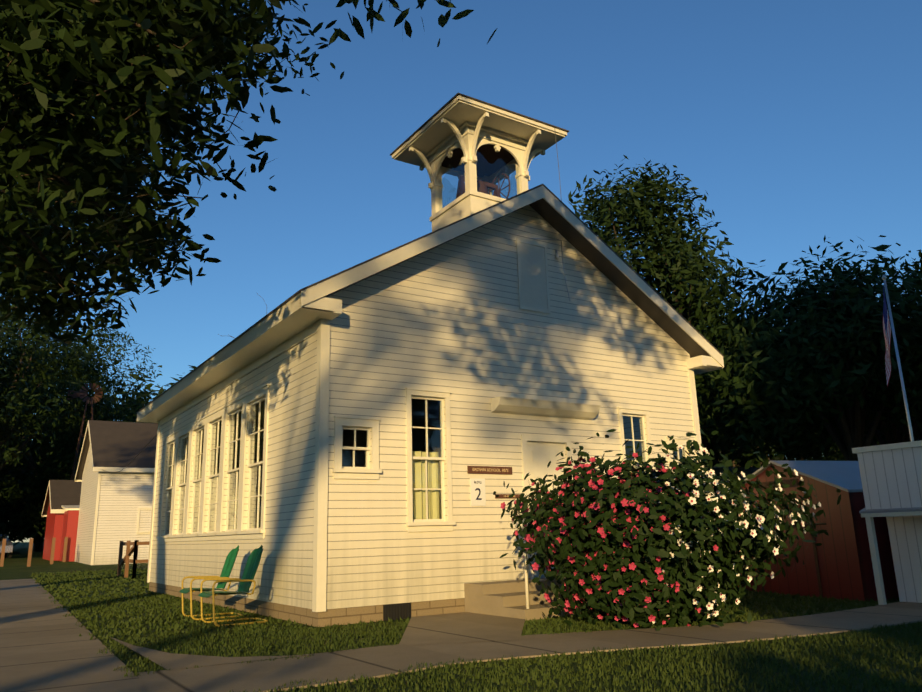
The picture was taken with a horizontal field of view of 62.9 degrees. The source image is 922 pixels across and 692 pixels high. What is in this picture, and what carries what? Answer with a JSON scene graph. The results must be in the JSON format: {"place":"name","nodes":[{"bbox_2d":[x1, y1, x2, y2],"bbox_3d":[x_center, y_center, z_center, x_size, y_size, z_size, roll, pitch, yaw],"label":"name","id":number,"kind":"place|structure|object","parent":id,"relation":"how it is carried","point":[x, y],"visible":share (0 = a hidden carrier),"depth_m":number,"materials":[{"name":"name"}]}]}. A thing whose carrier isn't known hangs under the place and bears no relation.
{"place":"outdoors","nodes":[
{"label":"outdoors","id":0,"kind":"place"},
{"bbox_2d":[0,579,148,691],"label":"sidewalk","id":1,"kind":"structure","parent":0,"point":[45,646],"depth_m":7.62,"materials":[{"name":"concrete"}]},
{"bbox_2d":[75,445,153,564],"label":"white house walls","id":2,"kind":"structure","parent":0,"point":[124,497],"depth_m":35.75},
{"bbox_2d":[75,420,154,481],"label":"roof trim","id":3,"kind":"structure","parent":2,"relation":"attached to","point":[112,469],"depth_m":35.94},
{"bbox_2d":[75,420,157,479],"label":"roof","id":4,"kind":"structure","parent":2,"relation":"on","point":[118,444],"depth_m":37.63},
{"bbox_2d":[91,472,151,564],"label":"building trim","id":5,"kind":"structure","parent":2,"relation":"attached to","point":[96,517],"depth_m":35.08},
{"bbox_2d":[0,0,310,346],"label":"tree","id":6,"kind":"object","parent":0,"point":[95,41],"depth_m":7.38,"materials":[{"name":"green plant"}]},
{"bbox_2d":[0,0,343,337],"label":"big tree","id":7,"kind":"object","parent":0,"point":[20,239],"depth_m":12.93,"materials":[{"name":"green plant"}]},
{"bbox_2d":[311,0,496,46],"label":"tree leaves","id":8,"kind":"object","parent":7,"relation":"attached to","point":[372,14],"visible":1,"depth_m":8.29,"materials":[{"name":"green plant"}]},
{"bbox_2d":[0,542,921,691],"bbox_3d":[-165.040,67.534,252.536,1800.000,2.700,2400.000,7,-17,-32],"label":"lawn","id":9,"kind":"structure","parent":0,"point":[14,567],"depth_m":6.69,"materials":[{"name":"green plant"}]},
{"bbox_2d":[0,535,12,557],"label":"parked sedan","id":10,"kind":"object","parent":9,"relation":"on","point":[9,547],"visible":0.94,"depth_m":45.48,"materials":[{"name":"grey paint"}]},
{"bbox_2d":[0,311,53,387],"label":"tree","id":11,"kind":"object","parent":9,"relation":"on","point":[16,345],"visible":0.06,"depth_m":65.56,"materials":[{"name":"green plant"}]},
{"bbox_2d":[0,467,70,546],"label":"understory tree","id":12,"kind":"object","parent":9,"relation":"on","point":[32,527],"depth_m":55.20,"materials":[{"name":"green plant"}]},
{"bbox_2d":[0,314,75,466],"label":"tree","id":13,"kind":"object","parent":9,"relation":"on","point":[18,407],"visible":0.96,"depth_m":42.36,"materials":[{"name":"green plant"}]},
{"bbox_2d":[0,39,79,296],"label":"tree","id":14,"kind":"object","parent":9,"relation":"on","point":[16,229],"depth_m":17.66,"materials":[{"name":"green plant"}]},
{"bbox_2d":[2,354,91,479],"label":"tree","id":15,"kind":"object","parent":9,"relation":"on","point":[25,465],"depth_m":77.33,"materials":[{"name":"green plant"}]},
{"bbox_2d":[41,480,81,561],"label":"red shed","id":16,"kind":"structure","parent":9,"relation":"on","point":[60,510],"depth_m":41.38,"materials":[{"name":"paint"}]},
{"bbox_2d":[0,294,131,470],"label":"tree","id":17,"kind":"object","parent":9,"relation":"on","point":[71,360],"depth_m":52.72,"materials":[{"name":"green plant"}]},
{"bbox_2d":[9,413,126,501],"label":"tree","id":18,"kind":"object","parent":9,"relation":"on","point":[62,471],"visible":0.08,"depth_m":54.91,"materials":[{"name":"green plant"}]},
{"bbox_2d":[0,329,147,482],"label":"tree","id":19,"kind":"object","parent":9,"relation":"on","point":[34,459],"depth_m":81.90,"materials":[{"name":"green plant"}]},
{"bbox_2d":[0,537,149,578],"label":"fence posts","id":20,"kind":"object","parent":9,"relation":"on","point":[126,560],"visible":0.67,"depth_m":25.21,"materials":[{"name":"brown wood"}]},
{"bbox_2d":[0,320,162,551],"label":"tree","id":21,"kind":"object","parent":9,"relation":"on","point":[129,416],"depth_m":64.56,"materials":[{"name":"green plant"}]},
{"bbox_2d":[67,383,102,479],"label":"windmill tower","id":22,"kind":"structure","parent":9,"relation":"on","point":[81,394],"depth_m":48.73,"materials":[{"name":"orange metal"}]},
{"bbox_2d":[103,367,158,423],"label":"tree","id":23,"kind":"object","parent":9,"relation":"on","point":[150,385],"visible":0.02,"depth_m":87.77,"materials":[{"name":"green plant"}]},
{"bbox_2d":[114,365,195,423],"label":"tree","id":24,"kind":"object","parent":9,"relation":"on","point":[161,390],"depth_m":87.23,"materials":[{"name":"green plant"}]},
{"bbox_2d":[179,545,242,619],"bbox_3d":[-3.581,3.391,10.863,0.827,0.988,0.621,7,-17,-32],"label":"lawn chair","id":25,"kind":"object","parent":9,"relation":"on","point":[229,563],"visible":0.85,"depth_m":10.90,"materials":[{"name":"yellow metal"}]},
{"bbox_2d":[198,545,267,626],"bbox_3d":[-3.001,3.159,10.004,0.814,0.988,0.597,7,-17,-32],"label":"lawn chair","id":26,"kind":"object","parent":9,"relation":"on","point":[251,568],"visible":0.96,"depth_m":10.07,"materials":[{"name":"metal"}]},
{"bbox_2d":[136,93,723,626],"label":"schoolhouse","id":27,"kind":"structure","parent":9,"relation":"on","point":[358,443],"depth_m":11.51,"materials":[{"name":"white wood"}]},
{"bbox_2d":[103,133,590,472],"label":"utility wires","id":28,"kind":"object","parent":27,"relation":"attached to","point":[561,200],"visible":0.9,"depth_m":13.75,"materials":[{"name":"black metal"}]},
{"bbox_2d":[500,453,717,627],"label":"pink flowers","id":29,"kind":"object","parent":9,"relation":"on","point":[602,533],"visible":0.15,"depth_m":8.23,"materials":[{"name":"pink plant"}]},
{"bbox_2d":[503,447,801,625],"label":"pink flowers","id":30,"kind":"object","parent":29,"relation":"on","point":[648,523],"visible":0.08,"depth_m":8.21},
{"bbox_2d":[567,155,749,375],"bbox_3d":[7.872,-0.258,33.868,12.250,18.849,11.667,7,-17,-32],"label":"tree","id":31,"kind":"object","parent":9,"relation":"on","point":[680,252],"depth_m":32.14,"materials":[{"name":"green plant"}]},
{"bbox_2d":[493,429,840,630],"bbox_3d":[2.171,2.172,8.939,4.141,2.563,3.775,7,-17,-32],"label":"rose of sharon","id":32,"kind":"object","parent":9,"relation":"on","point":[661,542],"depth_m":8.18,"materials":[{"name":"green plant"}]},
{"bbox_2d":[704,466,758,482],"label":"shed roof","id":33,"kind":"structure","parent":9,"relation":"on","point":[750,470],"depth_m":45.43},
{"bbox_2d":[719,443,745,462],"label":"tree","id":34,"kind":"object","parent":9,"relation":"on","point":[726,455],"depth_m":73.22,"materials":[{"name":"green plant"}]},
{"bbox_2d":[661,287,813,462],"bbox_3d":[11.887,3.330,39.293,14.214,14.281,14.553,7,-17,-32],"label":"tree","id":35,"kind":"object","parent":9,"relation":"on","point":[728,433],"depth_m":35.84,"materials":[{"name":"green plant"}]},
{"bbox_2d":[719,445,769,466],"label":"tree","id":36,"kind":"object","parent":9,"relation":"on","point":[741,459],"depth_m":85.42,"materials":[{"name":"green plant"}]},
{"bbox_2d":[701,392,792,461],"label":"tree","id":37,"kind":"object","parent":9,"relation":"on","point":[716,454],"depth_m":52.88,"materials":[{"name":"green plant"}]},
{"bbox_2d":[695,372,830,466],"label":"tree","id":38,"kind":"object","parent":9,"relation":"on","point":[753,448],"depth_m":46.76,"materials":[{"name":"green plant"}]},
{"bbox_2d":[724,344,834,467],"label":"tree","id":39,"kind":"object","parent":9,"relation":"on","point":[761,458],"depth_m":77.93,"materials":[{"name":"green plant"}]},
{"bbox_2d":[725,439,845,467],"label":"tree","id":40,"kind":"object","parent":9,"relation":"on","point":[754,458],"depth_m":80.62,"materials":[{"name":"green plant"}]},
{"bbox_2d":[748,448,835,460],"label":"tree","id":41,"kind":"object","parent":9,"relation":"on","point":[794,458],"depth_m":89.18,"materials":[{"name":"green plant"}]},
{"bbox_2d":[672,235,921,460],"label":"tree","id":42,"kind":"object","parent":9,"relation":"on","point":[790,401],"depth_m":25.69,"materials":[{"name":"green plant"}]},
{"bbox_2d":[732,461,898,600],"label":"red shed","id":43,"kind":"structure","parent":9,"relation":"on","point":[838,564],"depth_m":11.03,"materials":[{"name":"red wood"}]},
{"bbox_2d":[732,262,921,460],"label":"tree","id":44,"kind":"object","parent":9,"relation":"on","point":[867,427],"depth_m":34.12,"materials":[{"name":"green plant"}]},
{"bbox_2d":[775,337,921,460],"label":"tree","id":45,"kind":"object","parent":9,"relation":"on","point":[827,452],"depth_m":46.86,"materials":[{"name":"green plant"}]},
{"bbox_2d":[852,440,921,604],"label":"false front store","id":46,"kind":"structure","parent":9,"relation":"on","point":[891,477],"depth_m":9.93,"materials":[{"name":"white wood"}]},
{"bbox_2d":[897,250,921,358],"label":"tree","id":47,"kind":"object","parent":9,"relation":"on","point":[913,282],"visible":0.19,"depth_m":27.48,"materials":[{"name":"green plant"}]},
{"bbox_2d":[0,0,921,542],"label":"sky","id":48,"kind":"structure","parent":0,"point":[799,122],"materials":[{"name":"blue"}]},
{"bbox_2d":[111,602,921,691],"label":"sidewalk","id":49,"kind":"structure","parent":0,"point":[448,638],"depth_m":7.06,"materials":[{"name":"concrete"}]},
{"bbox_2d":[882,275,913,440],"bbox_3d":[6.057,1.150,10.149,0.059,4.450,0.059,1,-14,-11],"label":"flagpole","id":50,"kind":"object","parent":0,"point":[884,277],"visible":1,"depth_m":10.36,"materials":[{"name":"grey metal"}]},
{"bbox_2d":[883,286,890,386],"bbox_3d":[5.916,-0.150,10.529,0.166,1.497,0.062,-5,-14,11],"label":"us flag","id":51,"kind":"object","parent":50,"relation":"attached to","point":[886,329],"visible":1,"depth_m":10.50,"materials":[{"name":"multicoloured"}]}
]}

